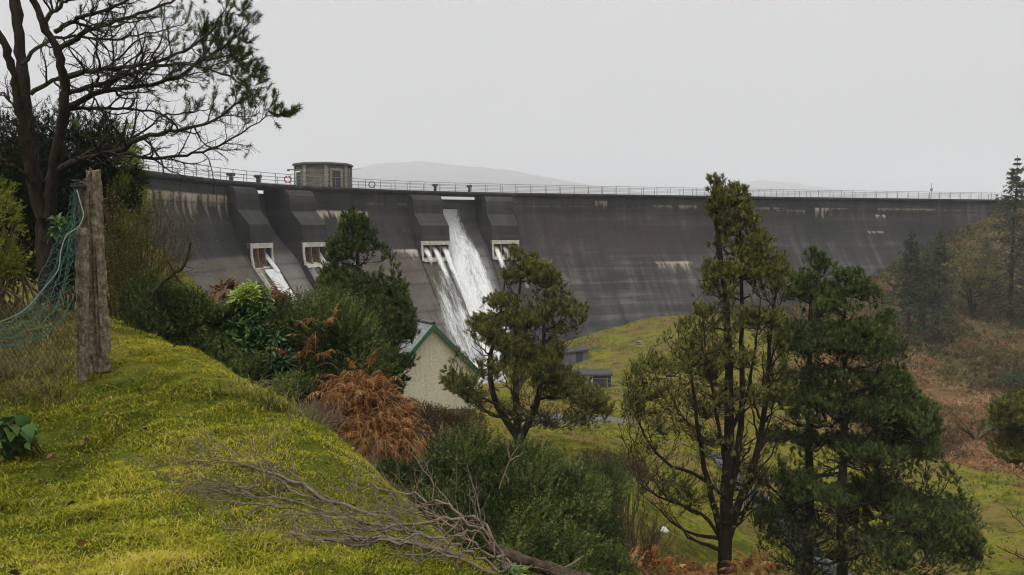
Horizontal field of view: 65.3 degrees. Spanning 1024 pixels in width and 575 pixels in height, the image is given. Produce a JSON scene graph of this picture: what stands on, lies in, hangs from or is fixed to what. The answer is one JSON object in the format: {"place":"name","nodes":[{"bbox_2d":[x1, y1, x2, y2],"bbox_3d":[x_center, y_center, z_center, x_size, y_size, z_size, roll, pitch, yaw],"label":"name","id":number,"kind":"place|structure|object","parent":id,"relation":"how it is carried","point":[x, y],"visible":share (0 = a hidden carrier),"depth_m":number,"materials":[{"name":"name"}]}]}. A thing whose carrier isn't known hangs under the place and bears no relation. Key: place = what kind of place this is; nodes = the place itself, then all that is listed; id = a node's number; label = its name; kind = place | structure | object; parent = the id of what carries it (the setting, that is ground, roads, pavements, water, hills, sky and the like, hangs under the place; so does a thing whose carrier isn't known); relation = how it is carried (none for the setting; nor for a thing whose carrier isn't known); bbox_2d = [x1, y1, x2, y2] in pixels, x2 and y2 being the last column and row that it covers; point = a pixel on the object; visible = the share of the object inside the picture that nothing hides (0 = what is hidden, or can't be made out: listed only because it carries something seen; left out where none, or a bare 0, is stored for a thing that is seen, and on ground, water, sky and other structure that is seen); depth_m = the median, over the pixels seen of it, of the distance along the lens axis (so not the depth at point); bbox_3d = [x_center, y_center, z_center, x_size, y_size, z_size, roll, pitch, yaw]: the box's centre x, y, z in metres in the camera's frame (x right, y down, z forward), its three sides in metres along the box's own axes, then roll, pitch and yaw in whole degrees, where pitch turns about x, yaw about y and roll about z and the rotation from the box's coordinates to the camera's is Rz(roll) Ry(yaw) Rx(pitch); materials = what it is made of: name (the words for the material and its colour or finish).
{"place":"outdoors","nodes":[
{"label":"outdoors","id":0,"kind":"place"},
{"bbox_2d":[266,253,280,271],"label":"water","id":1,"kind":"structure","parent":0,"point":[272,263],"depth_m":80.26,"materials":[{"name":"white liquid"}]},
{"bbox_2d":[265,269,323,347],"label":"water","id":2,"kind":"structure","parent":0,"point":[274,275],"depth_m":79.33,"materials":[{"name":"white liquid"}]},
{"bbox_2d":[423,247,432,260],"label":"water","id":3,"kind":"structure","parent":0,"point":[426,250],"depth_m":98.40,"materials":[{"name":"white liquid"}]},
{"bbox_2d":[440,279,480,363],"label":"water","id":4,"kind":"structure","parent":0,"point":[461,312],"depth_m":94.96,"materials":[{"name":"white liquid"}]},
{"bbox_2d":[443,209,509,361],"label":"water","id":5,"kind":"structure","parent":0,"point":[466,261],"depth_m":101.41,"materials":[{"name":"white liquid"}]},
{"bbox_2d":[473,361,506,383],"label":"foam water","id":6,"kind":"structure","parent":0,"point":[502,376],"depth_m":89.89,"materials":[{"name":"white liquid"}]},
{"bbox_2d":[494,245,505,267],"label":"water","id":7,"kind":"structure","parent":0,"point":[498,253],"depth_m":103.37,"materials":[{"name":"white liquid"}]},
{"bbox_2d":[351,161,650,199],"bbox_3d":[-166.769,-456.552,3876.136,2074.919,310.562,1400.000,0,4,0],"label":"hill","id":8,"kind":"structure","parent":0,"point":[429,174],"depth_m":3656.97,"materials":[{"name":"grey"}]},
{"bbox_2d":[0,170,1023,574],"bbox_3d":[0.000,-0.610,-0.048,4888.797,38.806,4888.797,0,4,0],"label":"ground","id":9,"kind":"structure","parent":0,"point":[744,534],"depth_m":26.73,"materials":[{"name":"green plant"}]},
{"bbox_2d":[0,411,43,459],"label":"foxglove plant","id":10,"kind":"object","parent":9,"relation":"on","point":[15,439],"visible":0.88,"depth_m":5.33,"materials":[{"name":"green plant"}]},
{"bbox_2d":[0,174,53,314],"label":"lime shrub","id":11,"kind":"object","parent":9,"relation":"on","point":[6,260],"visible":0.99,"depth_m":9.23,"materials":[{"name":"green plant"}]},
{"bbox_2d":[0,287,74,373],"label":"wire netting","id":12,"kind":"object","parent":9,"relation":"on","point":[37,333],"visible":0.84,"depth_m":7.35,"materials":[{"name":"metal"}]},
{"bbox_2d":[0,300,107,411],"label":"tall grass","id":13,"kind":"structure","parent":9,"relation":"on","point":[25,386],"depth_m":7.62,"materials":[{"name":"green plant"}]},
{"bbox_2d":[35,212,76,310],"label":"rhododendron","id":14,"kind":"object","parent":9,"relation":"on","point":[57,222],"visible":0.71,"depth_m":9.76,"materials":[{"name":"green plant"}]},
{"bbox_2d":[0,94,152,312],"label":"cypress","id":15,"kind":"object","parent":9,"relation":"on","point":[108,171],"visible":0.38,"depth_m":14.02,"materials":[{"name":"green plant"}]},
{"bbox_2d":[71,167,111,382],"bbox_3d":[-3.909,-0.095,7.314,0.268,2.009,0.354,0,4,0],"label":"fence post","id":16,"kind":"object","parent":9,"relation":"on","point":[92,330],"visible":0.99,"depth_m":7.32,"materials":[{"name":"weathered wood"},{"name":"dark cast iron"}]},
{"bbox_2d":[0,190,81,348],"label":"netting","id":17,"kind":"object","parent":16,"relation":"hanging from","point":[75,203],"visible":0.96,"depth_m":6.99,"materials":[{"name":"green fabric"}]},
{"bbox_2d":[0,190,83,321],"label":"rope","id":18,"kind":"object","parent":17,"relation":"on","point":[58,266],"visible":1,"depth_m":6.72,"materials":[{"name":"green fabric"}]},
{"bbox_2d":[60,164,216,330],"bbox_3d":[-5.817,-0.331,12.134,2.277,2.968,2.163,0,4,0],"label":"willow shrub","id":19,"kind":"object","parent":9,"relation":"on","point":[118,275],"visible":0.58,"depth_m":11.98,"materials":[{"name":"green plant"}]},
{"bbox_2d":[0,0,303,308],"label":"pine tree","id":20,"kind":"object","parent":9,"relation":"on","point":[43,204],"visible":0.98,"depth_m":10.69,"materials":[{"name":"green plant"}]},
{"bbox_2d":[111,269,230,344],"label":"gorse bush","id":21,"kind":"object","parent":9,"relation":"on","point":[164,314],"visible":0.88,"depth_m":10.20,"materials":[{"name":"green plant"}]},
{"bbox_2d":[147,242,193,305],"bbox_3d":[-4.335,-0.171,10.148,0.616,0.804,0.289,0,4,0],"label":"dead snag","id":22,"kind":"object","parent":21,"relation":"in","point":[160,285],"visible":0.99,"depth_m":10.10,"materials":[{"name":"brown wood"}]},
{"bbox_2d":[207,276,241,304],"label":"bracken","id":23,"kind":"object","parent":9,"relation":"on","point":[229,284],"visible":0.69,"depth_m":11.60,"materials":[{"name":"brown plant"}]},
{"bbox_2d":[1,317,483,574],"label":"leaf litter","id":24,"kind":"object","parent":9,"relation":"on","point":[78,543],"visible":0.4,"depth_m":5.27,"materials":[{"name":"brown plant"}]},
{"bbox_2d":[191,278,295,388],"bbox_3d":[-3.568,0.753,10.688,1.467,1.800,1.173,0,4,0],"label":"rhododendron","id":25,"kind":"object","parent":9,"relation":"on","point":[244,310],"visible":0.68,"depth_m":10.51,"materials":[{"name":"green plant"}]},
{"bbox_2d":[169,323,318,398],"bbox_3d":[-3.315,0.933,9.927,2.512,0.911,1.002,3,5,32],"label":"gorse bush","id":26,"kind":"object","parent":9,"relation":"on","point":[243,363],"visible":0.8,"depth_m":9.97,"materials":[{"name":"green plant"}]},
{"bbox_2d":[0,302,502,574],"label":"grass","id":27,"kind":"structure","parent":9,"relation":"on","point":[150,556],"depth_m":4.84,"materials":[{"name":"green plant"}]},
{"bbox_2d":[107,381,405,526],"bbox_3d":[-1.759,1.028,5.032,2.027,0.845,1.040,3,6,36],"label":"cut branch","id":28,"kind":"object","parent":9,"relation":"on","point":[213,484],"visible":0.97,"depth_m":5.02,"materials":[{"name":"grey wood"}]},
{"bbox_2d":[241,278,305,331],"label":"bracken","id":29,"kind":"object","parent":9,"relation":"on","point":[277,292],"visible":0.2,"depth_m":11.17,"materials":[{"name":"plant"}]},
{"bbox_2d":[249,346,299,404],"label":"rhododendron","id":30,"kind":"object","parent":9,"relation":"on","point":[284,364],"visible":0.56,"depth_m":9.98,"materials":[{"name":"green plant"}]},
{"bbox_2d":[266,305,381,389],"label":"bracken","id":31,"kind":"object","parent":9,"relation":"on","point":[330,375],"visible":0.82,"depth_m":10.17,"materials":[{"name":"plant"}]},
{"bbox_2d":[293,395,357,431],"bbox_3d":[-2.140,1.383,8.283,0.855,0.551,1.068,-4,6,-42],"label":"briar","id":32,"kind":"object","parent":9,"relation":"on","point":[317,410],"visible":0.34,"depth_m":8.29,"materials":[{"name":"plant"}]},
{"bbox_2d":[249,280,403,427],"bbox_3d":[-2.549,1.030,10.747,2.219,2.286,1.809,0,4,0],"label":"broom bush","id":33,"kind":"object","parent":9,"relation":"on","point":[353,332],"visible":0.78,"depth_m":10.55,"materials":[{"name":"green plant"}]},
{"bbox_2d":[171,434,512,570],"bbox_3d":[-0.973,1.332,4.751,1.958,0.829,1.175,0,4,0],"label":"cut branch","id":34,"kind":"object","parent":9,"relation":"on","point":[498,549],"visible":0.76,"depth_m":4.66,"materials":[{"name":"grey wood"}]},
{"bbox_2d":[301,369,432,471],"bbox_3d":[-1.770,1.730,9.857,1.466,1.428,1.845,-3,5,-30],"label":"bracken","id":35,"kind":"object","parent":9,"relation":"on","point":[376,411],"visible":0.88,"depth_m":9.69,"materials":[{"name":"brown plant"}]},
{"bbox_2d":[314,204,421,452],"bbox_3d":[-4.016,1.449,22.161,3.077,7.504,2.854,0,4,0],"label":"pine tree","id":36,"kind":"object","parent":9,"relation":"on","point":[388,297],"visible":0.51,"depth_m":21.57,"materials":[{"name":"green plant"}]},
{"bbox_2d":[187,434,576,574],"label":"cut branch","id":37,"kind":"object","parent":9,"relation":"on","point":[391,539],"visible":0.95,"depth_m":4.16,"materials":[{"name":"grey wood"}]},
{"bbox_2d":[347,440,462,539],"bbox_3d":[-0.749,1.343,5.344,0.700,0.622,0.928,-2,5,-19],"label":"cut branch","id":38,"kind":"object","parent":9,"relation":"on","point":[391,497],"visible":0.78,"depth_m":5.31,"materials":[{"name":"grey wood"}]},
{"bbox_2d":[396,318,484,410],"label":"cottage","id":39,"kind":"structure","parent":9,"relation":"on","point":[433,345],"depth_m":45.49,"materials":[{"name":"beige paint"}]},
{"bbox_2d":[400,396,490,459],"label":"heath clump","id":40,"kind":"object","parent":9,"relation":"on","point":[431,417],"visible":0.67,"depth_m":24.48,"materials":[{"name":"plant"}]},
{"bbox_2d":[198,372,749,574],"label":"rough grass","id":41,"kind":"structure","parent":9,"relation":"on","point":[272,395],"depth_m":7.01,"materials":[{"name":"green plant"}]},
{"bbox_2d":[374,419,643,574],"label":"gorse bush","id":42,"kind":"object","parent":9,"relation":"on","point":[555,538],"visible":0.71,"depth_m":8.76,"materials":[{"name":"green plant"}]},
{"bbox_2d":[498,439,526,488],"bbox_3d":[0.008,1.891,8.524,0.306,0.549,0.031,0,4,0],"label":"dead sapling","id":43,"kind":"object","parent":42,"relation":"in","point":[510,459],"visible":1,"depth_m":8.52,"materials":[{"name":"grey wood"}]},
{"bbox_2d":[498,560,531,574],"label":"rhododendron","id":44,"kind":"object","parent":9,"relation":"on","point":[517,568],"visible":0.63,"depth_m":4.74,"materials":[{"name":"green plant"}]},
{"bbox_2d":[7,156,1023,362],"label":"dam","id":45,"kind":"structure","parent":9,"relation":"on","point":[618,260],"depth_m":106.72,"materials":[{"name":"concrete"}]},
{"bbox_2d":[226,173,234,180],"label":"sluice winch","id":46,"kind":"object","parent":45,"relation":"on","point":[231,175],"visible":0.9,"depth_m":78.45,"materials":[{"name":"metal"}]},
{"bbox_2d":[253,175,261,182],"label":"sluice winch","id":47,"kind":"object","parent":45,"relation":"on","point":[258,178],"visible":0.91,"depth_m":82.44,"materials":[{"name":"metal"}]},
{"bbox_2d":[287,162,352,187],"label":"valve tower","id":48,"kind":"structure","parent":45,"relation":"on","point":[328,170],"depth_m":91.51,"materials":[{"name":"stone"}]},
{"bbox_2d":[295,171,300,184],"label":"window","id":49,"kind":"structure","parent":48,"relation":"in","point":[297,173],"depth_m":92.53,"materials":[{"name":"white glass"}]},
{"bbox_2d":[332,171,340,186],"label":"door","id":50,"kind":"structure","parent":48,"relation":"in","point":[334,173],"depth_m":92.01,"materials":[{"name":"grey metal"}]},
{"bbox_2d":[432,246,447,276],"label":"water","id":51,"kind":"structure","parent":45,"relation":"on","point":[440,261],"depth_m":98.61,"materials":[{"name":"white liquid"}]},
{"bbox_2d":[441,246,467,298],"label":"water","id":52,"kind":"structure","parent":45,"relation":"on","point":[449,259],"depth_m":98.99,"materials":[{"name":"white liquid"}]},
{"bbox_2d":[141,155,1017,198],"bbox_3d":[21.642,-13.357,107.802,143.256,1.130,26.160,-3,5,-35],"label":"railing","id":53,"kind":"object","parent":45,"relation":"on","point":[485,189],"visible":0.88,"depth_m":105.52,"materials":[{"name":"grey metal"}]},
{"bbox_2d":[437,241,616,449],"bbox_3d":[0.538,2.358,28.307,6.474,8.010,4.830,0,4,0],"label":"pine tree","id":54,"kind":"object","parent":9,"relation":"on","point":[521,354],"visible":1,"depth_m":27.47,"materials":[{"name":"green plant"}]},
{"bbox_2d":[484,540,592,574],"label":"log","id":55,"kind":"object","parent":9,"relation":"on","point":[516,557],"visible":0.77,"depth_m":5.27,"materials":[{"name":"brown wood"}]},
{"bbox_2d":[560,345,589,365],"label":"valve house","id":56,"kind":"structure","parent":9,"relation":"on","point":[572,355],"depth_m":83.63,"materials":[{"name":"grey concrete"}]},
{"bbox_2d":[576,352,582,362],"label":"door","id":57,"kind":"structure","parent":56,"relation":"in","point":[579,355],"depth_m":83.60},
{"bbox_2d":[572,369,612,387],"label":"shed","id":58,"kind":"structure","parent":9,"relation":"on","point":[599,375],"depth_m":65.72,"materials":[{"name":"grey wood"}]},
{"bbox_2d":[572,453,639,573],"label":"gorse bush","id":59,"kind":"object","parent":9,"relation":"on","point":[619,490],"visible":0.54,"depth_m":13.58,"materials":[{"name":"green plant"}]},
{"bbox_2d":[572,445,658,565],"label":"heath clump","id":60,"kind":"object","parent":9,"relation":"on","point":[635,464],"visible":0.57,"depth_m":17.49,"materials":[{"name":"plant"}]},
{"bbox_2d":[573,377,689,394],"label":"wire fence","id":61,"kind":"object","parent":9,"relation":"on","point":[673,390],"visible":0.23,"depth_m":58.03,"materials":[{"name":"grey metal"}]},
{"bbox_2d":[623,493,684,565],"bbox_3d":[3.208,5.678,18.497,1.654,1.680,1.644,2,5,24],"label":"briar","id":62,"kind":"object","parent":9,"relation":"on","point":[654,533],"visible":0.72,"depth_m":18.40,"materials":[{"name":"green plant"}]},
{"bbox_2d":[660,526,668,533],"bbox_3d":[4.704,7.549,24.664,0.294,0.328,0.227,2,5,25],"label":"rock","id":63,"kind":"object","parent":9,"relation":"on","point":[666,531],"visible":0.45,"depth_m":24.61,"materials":[{"name":"white stone"}]},
{"bbox_2d":[628,542,703,574],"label":"bracken","id":64,"kind":"object","parent":9,"relation":"on","point":[653,553],"visible":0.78,"depth_m":16.61,"materials":[{"name":"plant"}]},
{"bbox_2d":[616,172,798,574],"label":"pine tree","id":65,"kind":"object","parent":9,"relation":"on","point":[728,522],"visible":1,"depth_m":19.91,"materials":[{"name":"green plant"}]},
{"bbox_2d":[676,546,783,574],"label":"bracken","id":66,"kind":"object","parent":9,"relation":"on","point":[747,563],"visible":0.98,"depth_m":19.59,"materials":[{"name":"brown plant"}]},
{"bbox_2d":[739,244,864,574],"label":"pine tree","id":67,"kind":"object","parent":9,"relation":"on","point":[807,287],"visible":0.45,"depth_m":22.56,"materials":[{"name":"green plant"}]},
{"bbox_2d":[717,207,1023,418],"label":"hill undergrowth","id":68,"kind":"object","parent":9,"relation":"on","point":[953,336],"visible":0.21,"depth_m":98.21,"materials":[{"name":"green plant"}]},
{"bbox_2d":[761,264,994,574],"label":"pine tree","id":69,"kind":"object","parent":9,"relation":"on","point":[903,404],"visible":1,"depth_m":20.22,"materials":[{"name":"green plant"}]},
{"bbox_2d":[760,234,1023,475],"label":"bracken","id":70,"kind":"object","parent":9,"relation":"on","point":[968,449],"visible":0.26,"depth_m":81.49,"materials":[{"name":"brown plant"}]},
{"bbox_2d":[872,229,934,333],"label":"spruce tree","id":71,"kind":"object","parent":9,"relation":"on","point":[908,259],"visible":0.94,"depth_m":99.04,"materials":[{"name":"green plant"}]},
{"bbox_2d":[898,243,957,331],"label":"spruce tree","id":72,"kind":"object","parent":9,"relation":"on","point":[925,264],"visible":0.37,"depth_m":100.91,"materials":[{"name":"green plant"}]},
{"bbox_2d":[892,230,968,340],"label":"spruce tree","id":73,"kind":"object","parent":9,"relation":"on","point":[933,269],"visible":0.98,"depth_m":95.96,"materials":[{"name":"green plant"}]},
{"bbox_2d":[936,414,956,438],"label":"rowan bush","id":74,"kind":"object","parent":9,"relation":"on","point":[945,427],"visible":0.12,"depth_m":66.23,"materials":[{"name":"brown plant"}]},
{"bbox_2d":[943,401,1000,442],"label":"rowan bush","id":75,"kind":"object","parent":9,"relation":"on","point":[967,431],"visible":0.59,"depth_m":67.26,"materials":[{"name":"brown plant"}]},
{"bbox_2d":[931,246,1016,319],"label":"broadleaf tree","id":76,"kind":"object","parent":9,"relation":"on","point":[968,281],"visible":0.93,"depth_m":102.38,"materials":[{"name":"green plant"}]},
{"bbox_2d":[966,242,1000,292],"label":"spruce tree","id":77,"kind":"object","parent":9,"relation":"on","point":[982,250],"visible":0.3,"depth_m":109.82,"materials":[{"name":"green plant"}]},
{"bbox_2d":[946,155,1023,331],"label":"spruce tree","id":78,"kind":"object","parent":9,"relation":"on","point":[1014,181],"visible":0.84,"depth_m":102.52,"materials":[{"name":"green plant"}]},
{"bbox_2d":[984,417,1015,433],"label":"evergreen bush","id":79,"kind":"object","parent":9,"relation":"on","point":[987,422],"visible":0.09,"depth_m":67.02,"materials":[{"name":"green plant"}]},
{"bbox_2d":[978,385,1023,471],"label":"pine tree","id":80,"kind":"object","parent":9,"relation":"on","point":[1004,415],"visible":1,"depth_m":24.69,"materials":[{"name":"green plant"}]},
{"bbox_2d":[987,218,1023,335],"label":"spruce tree","id":81,"kind":"object","parent":9,"relation":"on","point":[1021,273],"visible":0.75,"depth_m":100.81,"materials":[{"name":"green plant"}]},
{"bbox_2d":[987,457,1023,559],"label":"bare sapling","id":82,"kind":"object","parent":9,"relation":"on","point":[1015,553],"visible":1,"depth_m":14.13,"materials":[{"name":"plant"}]},
{"bbox_2d":[994,368,1023,386],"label":"evergreen bush","id":83,"kind":"object","parent":9,"relation":"on","point":[1003,378],"visible":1,"depth_m":82.64,"materials":[{"name":"green plant"}]},
{"bbox_2d":[0,0,1023,199],"label":"sky","id":84,"kind":"structure","parent":0,"point":[859,96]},
{"bbox_2d":[709,452,852,574],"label":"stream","id":85,"kind":"structure","parent":0,"point":[721,461],"depth_m":31.12,"materials":[{"name":"liquid"}]},
{"bbox_2d":[675,180,887,197],"bbox_3d":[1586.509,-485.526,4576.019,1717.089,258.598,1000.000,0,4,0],"label":"hill","id":86,"kind":"structure","parent":0,"point":[766,186],"depth_m":4448.44,"materials":[{"name":"grey"}]}
]}

